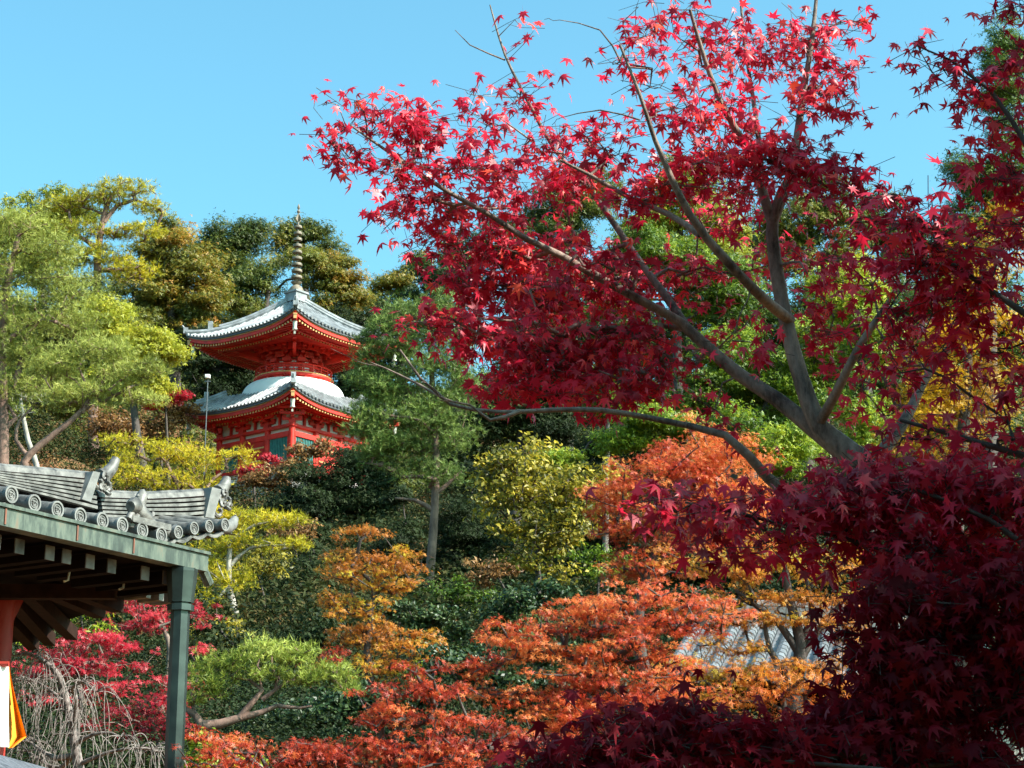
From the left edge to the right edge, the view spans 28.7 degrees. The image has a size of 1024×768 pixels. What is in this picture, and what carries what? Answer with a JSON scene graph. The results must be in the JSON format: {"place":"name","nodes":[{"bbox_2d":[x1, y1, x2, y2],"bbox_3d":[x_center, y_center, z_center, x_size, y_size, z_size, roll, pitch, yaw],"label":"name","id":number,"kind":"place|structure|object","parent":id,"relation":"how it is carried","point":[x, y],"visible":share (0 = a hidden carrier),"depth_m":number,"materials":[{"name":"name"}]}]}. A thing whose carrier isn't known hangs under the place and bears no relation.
{"place":"outdoors","nodes":[
{"label":"outdoors","id":0,"kind":"place"},
{"bbox_2d":[0,0,1023,387],"label":"sky","id":1,"kind":"structure","parent":0,"point":[203,100],"materials":[{"name":"blue"}]},
{"bbox_2d":[8,358,1023,767],"bbox_3d":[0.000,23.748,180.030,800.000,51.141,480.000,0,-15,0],"label":"ground","id":2,"kind":"structure","parent":0,"point":[68,460],"depth_m":103.94,"materials":[{"name":"plant"}]},
{"bbox_2d":[0,755,45,767],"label":"lean to roof","id":3,"kind":"object","parent":2,"relation":"on","point":[7,762],"depth_m":13.57,"materials":[{"name":"grey metal"}]},
{"bbox_2d":[8,381,58,466],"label":"pale trunk tree","id":4,"kind":"object","parent":2,"relation":"on","point":[34,458],"visible":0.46,"depth_m":80.30,"materials":[{"name":"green plant"}]},
{"bbox_2d":[0,180,111,338],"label":"broadleaf tree","id":5,"kind":"object","parent":2,"relation":"on","point":[59,190],"visible":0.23,"depth_m":145.01,"materials":[{"name":"green plant"}]},
{"bbox_2d":[0,194,136,463],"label":"pine","id":6,"kind":"object","parent":2,"relation":"on","point":[24,328],"visible":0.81,"depth_m":68.84,"materials":[{"name":"green plant"}]},
{"bbox_2d":[15,602,127,649],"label":"bamboo grass","id":7,"kind":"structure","parent":2,"relation":"on","point":[95,628],"depth_m":44.11,"materials":[{"name":"green plant"}]},
{"bbox_2d":[0,263,154,423],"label":"broadleaf tree","id":8,"kind":"object","parent":2,"relation":"on","point":[55,414],"visible":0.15,"depth_m":116.21,"materials":[{"name":"green plant"}]},
{"bbox_2d":[11,627,159,728],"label":"red maple","id":9,"kind":"object","parent":2,"relation":"on","point":[84,666],"visible":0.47,"depth_m":32.77,"materials":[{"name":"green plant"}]},
{"bbox_2d":[14,328,174,465],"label":"pine","id":10,"kind":"object","parent":2,"relation":"on","point":[84,401],"visible":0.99,"depth_m":64.02,"materials":[{"name":"green plant"}]},
{"bbox_2d":[5,644,186,767],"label":"weeping cherry","id":11,"kind":"object","parent":2,"relation":"on","point":[72,716],"visible":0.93,"depth_m":21.73,"materials":[{"name":"grey plant"}]},
{"bbox_2d":[34,171,171,453],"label":"tall pine","id":12,"kind":"object","parent":2,"relation":"on","point":[106,212],"visible":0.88,"depth_m":118.20,"materials":[{"name":"green plant"}]},
{"bbox_2d":[0,456,238,767],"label":"temple hall","id":13,"kind":"structure","parent":2,"relation":"on","point":[72,546],"depth_m":19.22,"materials":[{"name":"grey tile"}]},
{"bbox_2d":[0,661,26,747],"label":"temple curtain","id":14,"kind":"object","parent":13,"relation":"hanging from","point":[12,733],"visible":1,"depth_m":18.15,"materials":[{"name":"white fabric"}]},
{"bbox_2d":[116,489,170,530],"bbox_3d":[-3.587,1.235,19.317,0.336,0.420,0.609,-9,-18,30],"label":"roof ornament","id":15,"kind":"object","parent":13,"relation":"on","point":[138,511],"visible":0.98,"depth_m":19.15,"materials":[{"name":"grey ceramic"}]},
{"bbox_2d":[77,291,200,490],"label":"broadleaf tree","id":16,"kind":"object","parent":2,"relation":"on","point":[169,349],"visible":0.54,"depth_m":101.20,"materials":[{"name":"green plant"}]},
{"bbox_2d":[79,389,204,489],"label":"rusty shrub","id":17,"kind":"object","parent":2,"relation":"on","point":[177,412],"visible":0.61,"depth_m":106.69,"materials":[{"name":"brown plant"}]},
{"bbox_2d":[80,664,210,766],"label":"red maple","id":18,"kind":"object","parent":2,"relation":"on","point":[162,704],"visible":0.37,"depth_m":28.63,"materials":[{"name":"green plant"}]},
{"bbox_2d":[103,599,227,679],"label":"red maple","id":19,"kind":"object","parent":2,"relation":"on","point":[155,618],"visible":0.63,"depth_m":38.02,"materials":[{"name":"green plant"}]},
{"bbox_2d":[141,389,194,489],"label":"red maple","id":20,"kind":"object","parent":2,"relation":"on","point":[177,398],"visible":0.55,"depth_m":103.16,"materials":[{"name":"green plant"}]},
{"bbox_2d":[104,206,240,415],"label":"broadleaf tree","id":21,"kind":"object","parent":2,"relation":"on","point":[167,292],"visible":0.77,"depth_m":133.28,"materials":[{"name":"green plant"}]},
{"bbox_2d":[94,429,262,490],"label":"yellow pine","id":22,"kind":"object","parent":2,"relation":"on","point":[156,482],"visible":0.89,"depth_m":77.73,"materials":[{"name":"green plant"}]},
{"bbox_2d":[203,374,210,475],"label":"floodlight pole","id":23,"kind":"object","parent":2,"relation":"on","point":[207,376],"visible":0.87,"depth_m":100.18,"materials":[{"name":"grey metal"}]},
{"bbox_2d":[173,322,261,402],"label":"evergreen tree","id":24,"kind":"object","parent":2,"relation":"on","point":[231,383],"visible":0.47,"depth_m":122.83,"materials":[{"name":"green plant"}]},
{"bbox_2d":[189,614,255,662],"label":"shrub","id":25,"kind":"object","parent":2,"relation":"on","point":[236,623],"visible":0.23,"depth_m":41.11,"materials":[{"name":"green plant"}]},
{"bbox_2d":[183,727,269,767],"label":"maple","id":26,"kind":"object","parent":2,"relation":"on","point":[192,746],"visible":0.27,"depth_m":24.56,"materials":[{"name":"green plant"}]},
{"bbox_2d":[185,723,277,766],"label":"maple","id":27,"kind":"object","parent":2,"relation":"on","point":[203,738],"visible":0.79,"depth_m":23.70,"materials":[{"name":"orange plant"}]},
{"bbox_2d":[189,207,274,375],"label":"broadleaf tree","id":28,"kind":"object","parent":2,"relation":"on","point":[241,240],"visible":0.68,"depth_m":157.33,"materials":[{"name":"green plant"}]},
{"bbox_2d":[183,500,318,619],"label":"yellow pine","id":29,"kind":"object","parent":2,"relation":"on","point":[230,542],"visible":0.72,"depth_m":48.57,"materials":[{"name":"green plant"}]},
{"bbox_2d":[212,537,296,609],"bbox_3d":[-6.819,5.342,52.493,2.411,2.673,1.926,0,-15,0],"label":"shrub","id":30,"kind":"object","parent":2,"relation":"on","point":[255,564],"visible":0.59,"depth_m":52.44,"materials":[{"name":"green plant"}]},
{"bbox_2d":[234,452,281,509],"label":"red maple","id":31,"kind":"object","parent":2,"relation":"on","point":[270,458],"visible":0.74,"depth_m":96.10,"materials":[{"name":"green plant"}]},
{"bbox_2d":[215,240,331,317],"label":"broadleaf tree","id":32,"kind":"object","parent":2,"relation":"on","point":[247,283],"visible":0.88,"depth_m":140.31,"materials":[{"name":"green plant"}]},
{"bbox_2d":[127,278,419,373],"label":"broadleaf tree","id":33,"kind":"object","parent":2,"relation":"on","point":[223,316],"visible":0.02,"depth_m":145.13,"materials":[{"name":"green plant"}]},
{"bbox_2d":[163,586,388,682],"bbox_3d":[-4.762,5.113,40.004,4.637,2.245,1.640,0,-15,0],"label":"dark bush","id":34,"kind":"object","parent":2,"relation":"on","point":[318,636],"visible":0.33,"depth_m":39.89,"materials":[{"name":"green plant"}]},
{"bbox_2d":[186,629,366,735],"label":"cloud pine","id":35,"kind":"object","parent":2,"relation":"on","point":[290,654],"visible":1,"depth_m":27.80,"materials":[{"name":"green plant"}]},
{"bbox_2d":[233,435,337,492],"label":"rusty shrub","id":36,"kind":"object","parent":2,"relation":"on","point":[255,478],"visible":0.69,"depth_m":92.03,"materials":[{"name":"brown plant"}]},
{"bbox_2d":[182,204,398,508],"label":"pagoda","id":37,"kind":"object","parent":2,"relation":"on","point":[291,394],"visible":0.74,"depth_m":107.57,"materials":[{"name":"wood"}]},
{"bbox_2d":[219,446,238,472],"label":"window","id":38,"kind":"structure","parent":37,"relation":"in","point":[231,462],"depth_m":107.55,"materials":[{"name":"paint"}]},
{"bbox_2d":[242,441,263,479],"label":"door","id":39,"kind":"structure","parent":37,"relation":"in","point":[259,446],"depth_m":106.40,"materials":[{"name":"paint"}]},
{"bbox_2d":[267,436,288,463],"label":"window","id":40,"kind":"structure","parent":37,"relation":"in","point":[275,446],"depth_m":105.42,"materials":[{"name":"paint"}]},
{"bbox_2d":[294,436,314,463],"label":"window","id":41,"kind":"structure","parent":37,"relation":"in","point":[304,440],"depth_m":105.75,"materials":[{"name":"paint"}]},
{"bbox_2d":[318,447,338,473],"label":"door","id":42,"kind":"structure","parent":37,"relation":"in","point":[320,459],"depth_m":106.61,"materials":[{"name":"paint"}]},
{"bbox_2d":[247,533,337,599],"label":"drooping conifer","id":43,"kind":"object","parent":2,"relation":"on","point":[307,561],"visible":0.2,"depth_m":56.47,"materials":[{"name":"green plant"}]},
{"bbox_2d":[265,517,323,567],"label":"shrub","id":44,"kind":"object","parent":2,"relation":"on","point":[300,530],"visible":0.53,"depth_m":66.83,"materials":[{"name":"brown plant"}]},
{"bbox_2d":[190,672,404,746],"bbox_3d":[-3.290,5.111,30.727,3.697,1.365,1.701,0,-15,0],"label":"dark bush","id":45,"kind":"object","parent":2,"relation":"on","point":[331,701],"visible":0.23,"depth_m":30.52,"materials":[{"name":"green plant"}]},
{"bbox_2d":[255,212,357,297],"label":"broadleaf tree","id":46,"kind":"object","parent":2,"relation":"on","point":[313,232],"visible":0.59,"depth_m":153.58,"materials":[{"name":"green plant"}]},
{"bbox_2d":[278,481,345,568],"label":"cedar","id":47,"kind":"object","parent":2,"relation":"on","point":[316,510],"visible":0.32,"depth_m":69.11,"materials":[{"name":"green plant"}]},
{"bbox_2d":[299,645,351,687],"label":"shrub","id":48,"kind":"object","parent":2,"relation":"on","point":[332,653],"visible":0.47,"depth_m":36.90,"materials":[{"name":"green plant"}]},
{"bbox_2d":[257,436,407,536],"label":"evergreen tree","id":49,"kind":"object","parent":2,"relation":"on","point":[342,485],"visible":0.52,"depth_m":85.03,"materials":[{"name":"green plant"}]},
{"bbox_2d":[290,242,381,387],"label":"broadleaf tree","id":50,"kind":"object","parent":2,"relation":"on","point":[337,281],"visible":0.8,"depth_m":142.06,"materials":[{"name":"green plant"}]},
{"bbox_2d":[171,655,580,767],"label":"maple","id":51,"kind":"object","parent":2,"relation":"on","point":[435,754],"visible":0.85,"depth_m":18.69,"materials":[{"name":"orange plant"}]},
{"bbox_2d":[328,300,426,442],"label":"evergreen tree","id":52,"kind":"object","parent":2,"relation":"on","point":[339,382],"visible":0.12,"depth_m":123.05,"materials":[{"name":"green plant"}]},
{"bbox_2d":[312,522,448,689],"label":"maple","id":53,"kind":"object","parent":2,"relation":"on","point":[369,633],"visible":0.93,"depth_m":36.10,"materials":[{"name":"orange plant"}]},
{"bbox_2d":[366,484,428,569],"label":"cedar","id":54,"kind":"object","parent":2,"relation":"on","point":[402,491],"visible":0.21,"depth_m":71.11,"materials":[{"name":"green plant"}]},
{"bbox_2d":[361,248,434,365],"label":"broadleaf tree","id":55,"kind":"object","parent":2,"relation":"on","point":[393,280],"visible":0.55,"depth_m":148.34,"materials":[{"name":"green plant"}]},
{"bbox_2d":[328,284,494,597],"bbox_3d":[-2.994,1.737,61.631,5.406,10.260,3.119,0,-15,0],"label":"pine","id":56,"kind":"object","parent":2,"relation":"on","point":[382,389],"visible":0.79,"depth_m":61.65,"materials":[{"name":"green plant"}]},
{"bbox_2d":[392,654,457,680],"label":"shrub","id":57,"kind":"object","parent":2,"relation":"on","point":[398,674],"visible":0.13,"depth_m":36.84,"materials":[{"name":"green plant"}]},
{"bbox_2d":[375,594,494,677],"bbox_3d":[-1.510,5.046,38.012,2.363,2.107,1.134,0,-15,0],"label":"laurel bush","id":58,"kind":"object","parent":2,"relation":"on","point":[430,617],"visible":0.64,"depth_m":37.99,"materials":[{"name":"green plant"}]},
{"bbox_2d":[362,494,518,585],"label":"evergreen tree","id":59,"kind":"object","parent":2,"relation":"on","point":[462,531],"visible":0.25,"depth_m":64.40,"materials":[{"name":"green plant"}]},
{"bbox_2d":[379,210,514,436],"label":"broadleaf tree","id":60,"kind":"object","parent":2,"relation":"on","point":[416,290],"visible":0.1,"depth_m":137.82,"materials":[{"name":"green plant"}]},
{"bbox_2d":[414,571,504,614],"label":"shrub","id":61,"kind":"object","parent":2,"relation":"on","point":[459,589],"visible":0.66,"depth_m":50.17,"materials":[{"name":"green plant"}]},
{"bbox_2d":[425,459,499,564],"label":"cedar","id":62,"kind":"object","parent":2,"relation":"on","point":[470,468],"visible":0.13,"depth_m":67.26,"materials":[{"name":"green plant"}]},
{"bbox_2d":[461,554,524,629],"bbox_3d":[-0.363,5.214,47.226,1.604,2.445,1.302,-9,-18,31],"label":"shrub","id":63,"kind":"object","parent":2,"relation":"on","point":[494,572],"visible":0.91,"depth_m":47.35,"materials":[{"name":"brown plant"}]},
{"bbox_2d":[356,632,632,729],"bbox_3d":[-0.168,4.784,30.833,4.457,2.019,1.598,0,-15,0],"label":"dark bush","id":64,"kind":"object","parent":2,"relation":"on","point":[495,676],"visible":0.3,"depth_m":30.68,"materials":[{"name":"green plant"}]},
{"bbox_2d":[428,324,593,538],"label":"evergreen tree","id":65,"kind":"object","parent":2,"relation":"on","point":[556,427],"visible":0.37,"depth_m":79.70,"materials":[{"name":"green plant"}]},
{"bbox_2d":[5,613,1023,767],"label":"ground cover","id":66,"kind":"object","parent":2,"relation":"on","point":[250,690],"visible":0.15,"depth_m":31.87,"materials":[{"name":"green plant"}]},
{"bbox_2d":[7,339,1023,495],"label":"hill scrub","id":67,"kind":"object","parent":2,"relation":"on","point":[405,480],"visible":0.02,"depth_m":125.43,"materials":[{"name":"green plant"}]},
{"bbox_2d":[9,405,1023,649],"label":"undergrowth","id":68,"kind":"object","parent":2,"relation":"on","point":[277,609],"visible":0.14,"depth_m":59.59,"materials":[{"name":"green plant"}]},
{"bbox_2d":[473,574,585,672],"bbox_3d":[0.341,4.819,38.028,2.178,2.512,1.584,0,-15,0],"label":"laurel bush","id":69,"kind":"object","parent":2,"relation":"on","point":[528,602],"visible":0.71,"depth_m":38.02,"materials":[{"name":"green plant"}]},
{"bbox_2d":[463,430,629,648],"bbox_3d":[0.844,3.687,44.548,3.918,5.410,2.796,0,-15,0],"label":"tree","id":70,"kind":"object","parent":2,"relation":"on","point":[516,472],"visible":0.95,"depth_m":44.62,"materials":[{"name":"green plant"}]},
{"bbox_2d":[493,159,630,475],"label":"broadleaf tree","id":71,"kind":"object","parent":2,"relation":"on","point":[578,217],"visible":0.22,"depth_m":128.31,"materials":[{"name":"green plant"}]},
{"bbox_2d":[549,541,640,642],"bbox_3d":[1.958,5.025,46.280,2.207,2.872,1.383,0,-15,0],"label":"shrub","id":72,"kind":"object","parent":2,"relation":"on","point":[587,561],"visible":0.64,"depth_m":46.42,"materials":[{"name":"green plant"}]},
{"bbox_2d":[491,282,706,467],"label":"broadleaf tree","id":73,"kind":"object","parent":2,"relation":"on","point":[655,322],"visible":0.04,"depth_m":101.01,"materials":[{"name":"green plant"}]},
{"bbox_2d":[441,575,761,740],"bbox_3d":[0.920,3.679,20.761,3.402,3.361,1.550,0,-15,0],"label":"maple","id":74,"kind":"object","parent":2,"relation":"on","point":[632,629],"visible":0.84,"depth_m":20.90,"materials":[{"name":"orange plant"}]},
{"bbox_2d":[519,412,689,593],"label":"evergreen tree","id":75,"kind":"object","parent":2,"relation":"on","point":[590,460],"visible":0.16,"depth_m":60.85,"materials":[{"name":"green plant"}]},
{"bbox_2d":[575,367,635,591],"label":"slim trunk tree","id":76,"kind":"object","parent":2,"relation":"on","point":[605,537],"visible":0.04,"depth_m":59.37,"materials":[{"name":"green plant"}]},
{"bbox_2d":[289,0,982,757],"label":"red maple","id":77,"kind":"object","parent":2,"relation":"on","point":[561,356],"visible":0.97,"depth_m":10.70,"materials":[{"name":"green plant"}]},
{"bbox_2d":[525,398,828,555],"bbox_3d":[4.446,3.439,52.910,8.306,6.361,2.943,0,-15,0],"label":"broadleaf tree","id":78,"kind":"object","parent":2,"relation":"on","point":[786,439],"visible":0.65,"depth_m":53.17,"materials":[{"name":"green plant"}]},
{"bbox_2d":[570,406,784,765],"bbox_3d":[2.410,3.023,27.106,3.270,5.291,1.831,0,-15,0],"label":"maple","id":79,"kind":"object","parent":2,"relation":"on","point":[708,463],"visible":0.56,"depth_m":27.39,"materials":[{"name":"orange plant"}]},
{"bbox_2d":[601,146,763,491],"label":"broadleaf tree","id":80,"kind":"object","parent":2,"relation":"on","point":[676,227],"visible":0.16,"depth_m":110.44,"materials":[{"name":"green plant"}]},
{"bbox_2d":[581,215,789,488],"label":"broadleaf tree","id":81,"kind":"object","parent":2,"relation":"on","point":[652,242],"visible":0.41,"depth_m":83.26,"materials":[{"name":"green plant"}]},
{"bbox_2d":[597,553,870,682],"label":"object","id":82,"kind":"object","parent":2,"relation":"on","point":[769,586],"visible":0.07,"depth_m":37.82,"materials":[{"name":"orange plant"}]},
{"bbox_2d":[671,249,831,484],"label":"broadleaf tree","id":83,"kind":"object","parent":2,"relation":"on","point":[772,318],"visible":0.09,"depth_m":99.09,"materials":[{"name":"green plant"}]},
{"bbox_2d":[484,527,1023,767],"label":"red maple","id":84,"kind":"object","parent":2,"relation":"on","point":[912,673],"visible":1,"depth_m":6.80,"materials":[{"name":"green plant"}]},
{"bbox_2d":[638,309,885,546],"bbox_3d":[8.020,2.091,63.614,8.844,9.979,3.960,0,-15,0],"label":"broadleaf tree","id":85,"kind":"object","parent":2,"relation":"on","point":[717,375],"visible":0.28,"depth_m":63.77,"materials":[{"name":"green plant"}]},
{"bbox_2d":[645,529,905,725],"bbox_3d":[3.163,3.537,23.904,3.173,3.699,1.551,0,-15,0],"label":"maple","id":86,"kind":"object","parent":2,"relation":"on","point":[797,643],"visible":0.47,"depth_m":24.02,"materials":[{"name":"orange plant"}]},
{"bbox_2d":[703,659,864,727],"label":"maple","id":87,"kind":"object","parent":2,"relation":"on","point":[768,698],"visible":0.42,"depth_m":15.38,"materials":[{"name":"orange plant"}]},
{"bbox_2d":[668,597,905,720],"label":"tiled hall","id":88,"kind":"structure","parent":2,"relation":"on","point":[781,647],"depth_m":31.36,"materials":[{"name":"tile"}]},
{"bbox_2d":[582,428,1023,610],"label":"red maple","id":89,"kind":"object","parent":2,"relation":"on","point":[956,494],"visible":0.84,"depth_m":7.28,"materials":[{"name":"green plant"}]},
{"bbox_2d":[605,463,1006,640],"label":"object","id":90,"kind":"object","parent":2,"relation":"on","point":[671,586],"visible":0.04,"depth_m":48.11,"materials":[{"name":"orange plant"}]},
{"bbox_2d":[739,167,879,480],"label":"broadleaf tree","id":91,"kind":"object","parent":2,"relation":"on","point":[823,212],"visible":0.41,"depth_m":117.76,"materials":[{"name":"green plant"}]},
{"bbox_2d":[790,247,909,532],"bbox_3d":[10.351,1.393,59.604,3.782,11.524,3.046,0,-15,0],"label":"broadleaf tree","id":92,"kind":"object","parent":2,"relation":"on","point":[863,431],"visible":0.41,"depth_m":59.93,"materials":[{"name":"green plant"}]},
{"bbox_2d":[815,181,933,323],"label":"broadleaf tree","id":93,"kind":"object","parent":2,"relation":"on","point":[882,241],"visible":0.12,"depth_m":130.27,"materials":[{"name":"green plant"}]},
{"bbox_2d":[811,0,1023,479],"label":"red maple","id":94,"kind":"object","parent":2,"relation":"on","point":[941,250],"visible":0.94,"depth_m":8.24,"materials":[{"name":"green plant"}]},
{"bbox_2d":[826,266,1023,442],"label":"broadleaf tree","id":95,"kind":"object","parent":2,"relation":"on","point":[879,384],"visible":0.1,"depth_m":94.89,"materials":[{"name":"plant"}]},
{"bbox_2d":[863,194,1023,541],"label":"golden tree","id":96,"kind":"object","parent":2,"relation":"on","point":[961,405],"visible":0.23,"depth_m":41.32,"materials":[{"name":"plant"}]},
{"bbox_2d":[901,4,1023,479],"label":"conifer","id":97,"kind":"object","parent":2,"relation":"on","point":[1000,40],"visible":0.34,"depth_m":89.35,"materials":[{"name":"green plant"}]},
{"bbox_2d":[980,644,1023,760],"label":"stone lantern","id":98,"kind":"object","parent":2,"relation":"on","point":[1012,748],"visible":0.02,"depth_m":11.75,"materials":[{"name":"stone"}]}
]}

